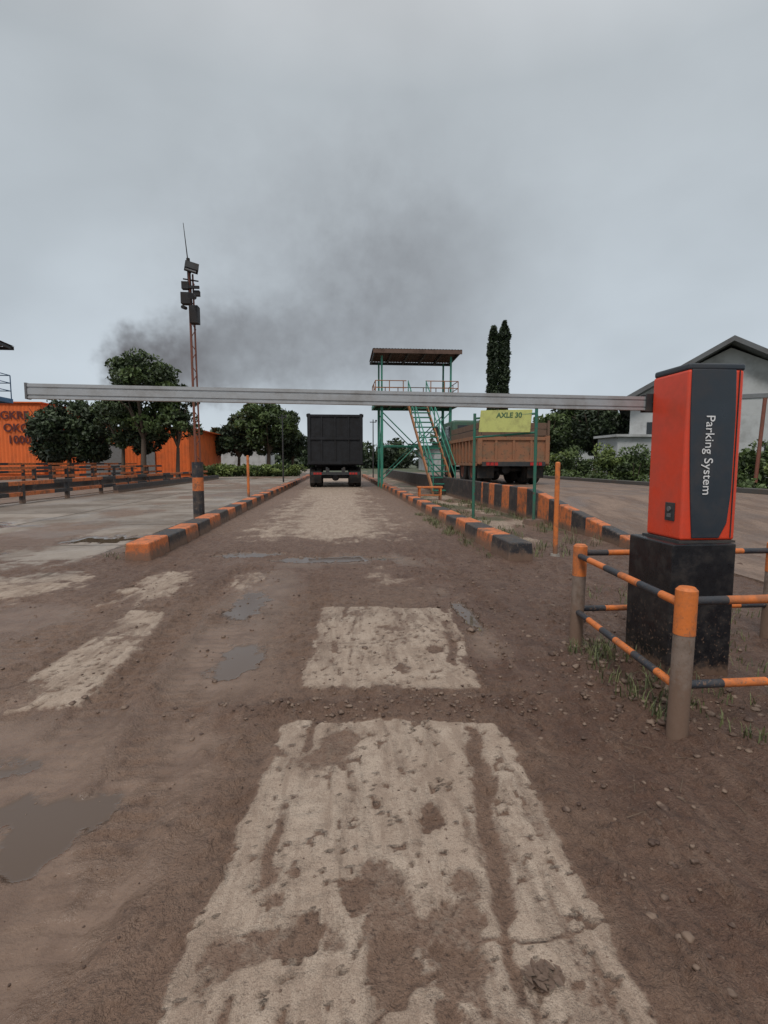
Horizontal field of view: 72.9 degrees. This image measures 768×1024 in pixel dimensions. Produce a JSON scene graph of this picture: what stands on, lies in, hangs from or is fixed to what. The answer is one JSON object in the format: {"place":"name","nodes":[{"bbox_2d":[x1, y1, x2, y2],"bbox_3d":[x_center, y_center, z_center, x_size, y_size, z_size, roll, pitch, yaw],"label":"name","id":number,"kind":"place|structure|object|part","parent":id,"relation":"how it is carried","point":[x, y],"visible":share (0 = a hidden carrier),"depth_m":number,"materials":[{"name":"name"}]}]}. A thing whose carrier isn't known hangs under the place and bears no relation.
{"place":"outdoors","nodes":[
{"label":"outdoors","id":0,"kind":"place"},
{"bbox_2d":[0,340,14,402],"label":"weighbridge tower","id":1,"kind":"structure","parent":0,"point":[6,346],"depth_m":22.02,"materials":[{"name":"blue metal"}]},
{"bbox_2d":[0,402,221,476],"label":"orange warehouse","id":2,"kind":"structure","parent":0,"point":[15,442],"depth_m":43.63,"materials":[{"name":"orange metal"}]},
{"bbox_2d":[86,445,155,476],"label":"doors","id":3,"kind":"structure","parent":2,"relation":"in","point":[116,456],"depth_m":43.67,"materials":[{"name":"grey metal"}]},
{"bbox_2d":[113,475,218,492],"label":"weighbridge side wall","id":4,"kind":"structure","parent":0,"point":[134,486],"depth_m":25.18,"materials":[{"name":"black paint"}]},
{"bbox_2d":[221,449,274,465],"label":"distant shed","id":5,"kind":"structure","parent":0,"point":[254,459],"depth_m":68.36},
{"bbox_2d":[0,464,767,1023],"bbox_3d":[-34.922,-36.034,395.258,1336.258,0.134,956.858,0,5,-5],"label":"ground","id":6,"kind":"structure","parent":0,"point":[374,930],"depth_m":1.94,"materials":[{"name":"brown soil"}]},
{"bbox_2d":[28,428,63,478],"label":"tree","id":7,"kind":"object","parent":6,"relation":"on","point":[32,450],"visible":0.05,"depth_m":38.46,"materials":[{"name":"green plant"}]},
{"bbox_2d":[0,487,112,504],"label":"weighbridge deck","id":8,"kind":"structure","parent":6,"relation":"on","point":[9,500],"depth_m":18.98,"materials":[{"name":"grey concrete"}]},
{"bbox_2d":[22,399,108,477],"bbox_3d":[-23.005,-5.515,37.901,5.576,6.498,5.764,-2,6,-25],"label":"tree","id":9,"kind":"object","parent":6,"relation":"on","point":[51,422],"visible":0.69,"depth_m":36.40,"materials":[{"name":"green plant"}]},
{"bbox_2d":[0,463,136,480],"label":"guard rail","id":10,"kind":"object","parent":6,"relation":"on","point":[23,472],"visible":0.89,"depth_m":30.61,"materials":[{"name":"brown metal"}]},
{"bbox_2d":[0,465,161,490],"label":"guard rail","id":11,"kind":"object","parent":6,"relation":"on","point":[66,475],"visible":0.99,"depth_m":24.40,"materials":[{"name":"brown metal"}]},
{"bbox_2d":[0,475,173,493],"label":"weighbridge side wall","id":12,"kind":"structure","parent":6,"relation":"on","point":[9,489],"depth_m":24.98,"materials":[{"name":"black paint"}]},
{"bbox_2d":[64,423,114,476],"bbox_3d":[-20.976,-4.332,37.464,3.082,4.220,3.323,2,6,20],"label":"tree","id":13,"kind":"object","parent":6,"relation":"on","point":[95,450],"visible":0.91,"depth_m":36.67,"materials":[{"name":"green plant"}]},
{"bbox_2d":[0,471,207,502],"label":"guard rail","id":14,"kind":"object","parent":6,"relation":"on","point":[22,494],"visible":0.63,"depth_m":18.15,"materials":[{"name":"black metal"}]},
{"bbox_2d":[88,400,137,474],"bbox_3d":[-18.270,-5.048,36.231,3.896,5.869,3.654,0,5,-5],"label":"tree","id":15,"kind":"object","parent":6,"relation":"on","point":[102,422],"visible":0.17,"depth_m":35.70,"materials":[{"name":"green plant"}]},
{"bbox_2d":[95,347,181,480],"bbox_3d":[-15.934,-6.394,34.264,5.251,8.920,5.232,0,5,-5],"label":"tree","id":16,"kind":"object","parent":6,"relation":"on","point":[132,369],"visible":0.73,"depth_m":33.56,"materials":[{"name":"green plant"}]},
{"bbox_2d":[111,412,169,455],"bbox_3d":[-16.822,-4.494,35.928,3.675,4.822,3.632,-3,6,-28],"label":"tree","id":17,"kind":"object","parent":6,"relation":"on","point":[135,445],"visible":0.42,"depth_m":35.38,"materials":[{"name":"green plant"}]},
{"bbox_2d":[147,383,204,477],"bbox_3d":[-14.281,-5.519,35.604,3.756,6.926,3.877,0,5,-5],"label":"tree","id":18,"kind":"object","parent":6,"relation":"on","point":[180,426],"visible":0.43,"depth_m":35.24,"materials":[{"name":"green plant"}]},
{"bbox_2d":[180,223,204,517],"bbox_3d":[-3.878,-2.775,10.529,0.385,6.010,0.545,0,5,-5],"label":"camera light pole","id":19,"kind":"object","parent":6,"relation":"on","point":[190,267],"visible":0.93,"depth_m":10.63,"materials":[{"name":"brown metal"}]},
{"bbox_2d":[125,474,309,560],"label":"striped kerb","id":20,"kind":"structure","parent":6,"relation":"on","point":[152,547],"depth_m":8.32,"materials":[{"name":"orange paint"}]},
{"bbox_2d":[210,413,263,465],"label":"tree","id":21,"kind":"object","parent":6,"relation":"on","point":[228,440],"visible":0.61,"depth_m":54.09,"materials":[{"name":"green plant"}]},
{"bbox_2d":[246,455,249,497],"bbox_3d":[-4.708,-1.203,18.022,0.197,1.515,0.197,0,5,-5],"label":"orange post","id":22,"kind":"object","parent":6,"relation":"on","point":[248,479],"visible":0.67,"depth_m":17.99,"materials":[{"name":"metal"}]},
{"bbox_2d":[203,462,307,476],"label":"hedge","id":23,"kind":"object","parent":6,"relation":"on","point":[232,470],"visible":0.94,"depth_m":46.27,"materials":[{"name":"green plant"}]},
{"bbox_2d":[232,403,301,464],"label":"tree","id":24,"kind":"object","parent":6,"relation":"on","point":[261,423],"visible":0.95,"depth_m":52.05,"materials":[{"name":"green plant"}]},
{"bbox_2d":[278,414,286,481],"bbox_3d":[-6.269,-3.942,32.259,0.530,4.200,0.275,0,5,-5],"label":"utility pole","id":25,"kind":"object","parent":6,"relation":"on","point":[282,417],"visible":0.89,"depth_m":32.34,"materials":[{"name":"metal"}]},
{"bbox_2d":[277,432,306,464],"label":"tree","id":26,"kind":"object","parent":6,"relation":"on","point":[292,451],"visible":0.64,"depth_m":55.90,"materials":[{"name":"green plant"}]},
{"bbox_2d":[306,413,363,486],"bbox_3d":[-2.691,-3.401,28.893,3.220,3.747,7.298,0,5,-5],"label":"dump truck","id":27,"kind":"object","parent":6,"relation":"on","point":[334,442],"visible":1,"depth_m":25.36,"materials":[{"name":"metal"}]},
{"bbox_2d":[275,433,440,468],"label":"distant treeline","id":28,"kind":"object","parent":6,"relation":"on","point":[391,456],"visible":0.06,"depth_m":113.57,"materials":[{"name":"green plant"}]},
{"bbox_2d":[370,419,376,477],"bbox_3d":[-0.809,-4.795,39.722,0.530,4.500,0.275,0,5,-5],"label":"utility pole","id":29,"kind":"object","parent":6,"relation":"on","point":[373,422],"visible":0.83,"depth_m":39.74,"materials":[{"name":"metal"}]},
{"bbox_2d":[24,363,744,676],"bbox_3d":[0.004,0.094,2.802,3.768,1.748,0.440,0,5,-5],"label":"parking barrier","id":30,"kind":"object","parent":6,"relation":"on","point":[694,409],"visible":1,"depth_m":2.79,"materials":[{"name":"metal"}]},
{"bbox_2d":[689,369,736,537],"bbox_3d":[1.722,-0.301,2.744,0.253,0.885,0.012,0,5,-5],"label":"door panel","id":31,"kind":"structure","parent":30,"relation":"in","point":[713,391],"depth_m":2.74,"materials":[{"name":"grey metal"}]},
{"bbox_2d":[369,348,461,494],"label":"weighbridge tower","id":32,"kind":"structure","parent":6,"relation":"on","point":[420,357],"depth_m":24.51,"materials":[{"name":"metal"}]},
{"bbox_2d":[417,486,442,500],"bbox_3d":[1.477,-0.604,16.813,0.800,0.450,0.320,0,5,-5],"label":"bench","id":33,"kind":"object","parent":6,"relation":"on","point":[439,495],"visible":0.88,"depth_m":16.69,"materials":[{"name":"orange paint"}]},
{"bbox_2d":[103,499,767,743],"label":"grass","id":34,"kind":"structure","parent":6,"relation":"on","point":[605,647],"depth_m":3.19,"materials":[{"name":"green plant"}]},
{"bbox_2d":[362,474,532,560],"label":"striped kerb","id":35,"kind":"structure","parent":6,"relation":"on","point":[507,546],"depth_m":8.13,"materials":[{"name":"orange paint"}]},
{"bbox_2d":[485,325,499,409],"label":"columnar tree","id":36,"kind":"object","parent":6,"relation":"on","point":[492,355],"visible":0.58,"depth_m":49.64,"materials":[{"name":"green plant"}]},
{"bbox_2d":[497,320,511,436],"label":"columnar tree","id":37,"kind":"object","parent":6,"relation":"on","point":[504,339],"visible":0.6,"depth_m":49.70,"materials":[{"name":"green plant"}]},
{"bbox_2d":[472,409,544,525],"bbox_3d":[2.434,-0.875,10.199,1.504,2.330,0.484,2,6,22],"label":"yellow sign","id":38,"kind":"object","parent":6,"relation":"on","point":[505,420],"visible":0.96,"depth_m":10.17,"materials":[{"name":"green metal"}]},
{"bbox_2d":[521,958,565,991],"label":"leaf litter","id":39,"kind":"object","parent":6,"relation":"on","point":[558,977],"visible":1,"depth_m":1.20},
{"bbox_2d":[543,451,561,474],"bbox_3d":[9.499,-2.628,30.399,2.295,2.053,2.205,0,5,-5],"label":"bush","id":40,"kind":"object","parent":6,"relation":"on","point":[552,453],"visible":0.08,"depth_m":30.19,"materials":[{"name":"green plant"}]},
{"bbox_2d":[532,412,575,454],"bbox_3d":[10.611,-4.163,33.869,3.128,4.555,3.514,0,5,-5],"label":"tree","id":41,"kind":"object","parent":6,"relation":"on","point":[557,433],"visible":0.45,"depth_m":32.99,"materials":[{"name":"green plant"}]},
{"bbox_2d":[550,462,559,556],"bbox_3d":[2.221,-0.011,6.700,0.136,1.265,0.136,0,5,-5],"label":"orange post","id":42,"kind":"object","parent":6,"relation":"on","point":[555,553],"visible":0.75,"depth_m":6.68,"materials":[{"name":"metal"}]},
{"bbox_2d":[481,482,629,548],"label":"striped kerb","id":43,"kind":"structure","parent":6,"relation":"on","point":[516,500],"depth_m":10.23,"materials":[{"name":"orange paint"}]},
{"bbox_2d":[544,450,582,476],"bbox_3d":[9.143,-2.209,26.625,1.725,1.925,2.181,0,5,-5],"label":"bush","id":44,"kind":"object","parent":6,"relation":"on","point":[567,459],"visible":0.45,"depth_m":26.23,"materials":[{"name":"green plant"}]},
{"bbox_2d":[544,409,585,452],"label":"tree","id":45,"kind":"object","parent":6,"relation":"on","point":[560,411],"depth_m":49.92,"materials":[{"name":"green plant"}]},
{"bbox_2d":[556,409,587,453],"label":"tree","id":46,"kind":"object","parent":6,"relation":"on","point":[567,413],"visible":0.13,"depth_m":38.09,"materials":[{"name":"green plant"}]},
{"bbox_2d":[561,445,592,477],"bbox_3d":[10.552,-2.566,28.502,1.720,2.285,2.691,2,6,20],"label":"bush","id":47,"kind":"object","parent":6,"relation":"on","point":[579,467],"visible":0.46,"depth_m":27.94,"materials":[{"name":"green plant"}]},
{"bbox_2d":[570,409,629,474],"bbox_3d":[13.313,-4.272,32.032,3.743,5.115,4.008,0,5,-5],"label":"tree","id":48,"kind":"object","parent":6,"relation":"on","point":[599,422],"visible":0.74,"depth_m":31.08,"materials":[{"name":"green plant"}]},
{"bbox_2d":[583,410,628,455],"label":"tree","id":49,"kind":"object","parent":6,"relation":"on","point":[590,453],"visible":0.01,"depth_m":54.05,"materials":[{"name":"green plant"}]},
{"bbox_2d":[583,442,635,479],"bbox_3d":[10.318,-2.065,23.507,2.350,2.223,1.806,0,5,-5],"label":"bush","id":50,"kind":"object","parent":6,"relation":"on","point":[604,460],"visible":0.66,"depth_m":23.21,"materials":[{"name":"green plant"}]},
{"bbox_2d":[456,470,767,494],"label":"road kerb","id":51,"kind":"structure","parent":6,"relation":"on","point":[745,490],"depth_m":17.72,"materials":[{"name":"grey concrete"}]},
{"bbox_2d":[593,434,651,481],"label":"white outbuilding","id":52,"kind":"structure","parent":6,"relation":"on","point":[617,441],"depth_m":26.02,"materials":[{"name":"white paint"}]},
{"bbox_2d":[608,446,636,473],"bbox_3d":[11.598,-2.121,24.960,1.837,2.062,1.883,0,5,5],"label":"bush","id":53,"kind":"object","parent":6,"relation":"on","point":[623,452],"visible":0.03,"depth_m":24.82,"materials":[{"name":"green plant"}]},
{"bbox_2d":[613,443,650,480],"bbox_3d":[10.177,-1.754,21.055,1.855,2.062,1.682,0,5,-5],"label":"bush","id":54,"kind":"object","parent":6,"relation":"on","point":[628,469],"visible":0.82,"depth_m":20.95,"materials":[{"name":"green plant"}]},
{"bbox_2d":[626,450,650,477],"bbox_3d":[12.537,-2.005,24.534,2.007,1.911,2.010,4,7,38],"label":"bush","id":55,"kind":"object","parent":6,"relation":"on","point":[648,474],"visible":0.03,"depth_m":24.25,"materials":[{"name":"green plant"}]},
{"bbox_2d":[513,640,767,817],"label":"twig litter","id":56,"kind":"object","parent":6,"relation":"on","point":[649,748],"visible":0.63,"depth_m":2.11,"materials":[{"name":"brown wood"}]},
{"bbox_2d":[543,468,767,488],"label":"hedge","id":57,"kind":"object","parent":6,"relation":"on","point":[748,483],"visible":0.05,"depth_m":20.96,"materials":[{"name":"green plant"}]},
{"bbox_2d":[569,542,767,740],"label":"safety railing","id":58,"kind":"object","parent":6,"relation":"on","point":[686,600],"visible":0.82,"depth_m":2.29,"materials":[{"name":"orange metal"}]},
{"bbox_2d":[619,335,767,477],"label":"white warehouse","id":59,"kind":"structure","parent":6,"relation":"on","point":[751,356],"depth_m":24.98,"materials":[{"name":"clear paint"}]},
{"bbox_2d":[646,422,651,433],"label":"windows","id":60,"kind":"structure","parent":59,"relation":"in","point":[649,424],"depth_m":26.92,"materials":[{"name":"black glass"}]},
{"bbox_2d":[739,416,767,451],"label":"wall","id":61,"kind":"structure","parent":59,"relation":"attached to","point":[749,428],"depth_m":20.02,"materials":[{"name":"paint"}]},
{"bbox_2d":[737,448,767,484],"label":"bush","id":62,"kind":"object","parent":6,"relation":"on","point":[746,465],"visible":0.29,"depth_m":15.09,"materials":[{"name":"green plant"}]},
{"bbox_2d":[744,439,767,486],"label":"bush","id":63,"kind":"object","parent":6,"relation":"on","point":[764,455],"visible":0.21,"depth_m":16.98,"materials":[{"name":"green plant"}]},
{"bbox_2d":[754,398,766,482],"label":"rusty post","id":64,"kind":"object","parent":6,"relation":"on","point":[760,437],"visible":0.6,"depth_m":14.49,"materials":[{"name":"brown metal"}]},
{"bbox_2d":[763,464,767,476],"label":"bush","id":65,"kind":"object","parent":6,"relation":"on","point":[765,469],"visible":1,"depth_m":14.64,"materials":[{"name":"green plant"}]},
{"bbox_2d":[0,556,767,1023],"bbox_3d":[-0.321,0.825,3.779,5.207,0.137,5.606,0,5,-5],"label":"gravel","id":66,"kind":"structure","parent":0,"point":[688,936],"depth_m":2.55,"materials":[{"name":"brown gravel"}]},
{"bbox_2d":[0,0,767,463],"label":"sky","id":67,"kind":"structure","parent":0,"point":[345,180],"materials":[{"name":"grey"}]},
{"bbox_2d":[386,469,481,504],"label":"weighbridge side wall","id":68,"kind":"structure","parent":0,"point":[458,488],"depth_m":19.48,"materials":[{"name":"grey concrete"}]},
{"bbox_2d":[418,449,593,470],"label":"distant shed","id":69,"kind":"structure","parent":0,"point":[585,455],"depth_m":77.49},
{"bbox_2d":[412,472,767,583],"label":"road","id":70,"kind":"structure","parent":0,"point":[623,507],"depth_m":9.99,"materials":[{"name":"grey concrete"}]},
{"bbox_2d":[435,420,549,483],"bbox_3d":[3.963,-2.392,20.000,2.950,2.447,6.298,0,5,-5],"label":"dump truck","id":71,"kind":"object","parent":70,"relation":"on","point":[510,458],"visible":0.87,"depth_m":17.20,"materials":[{"name":"metal"}]},
{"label":"windows","id":72,"kind":"part","parent":71,"relation":"part of","materials":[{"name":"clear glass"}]}
]}

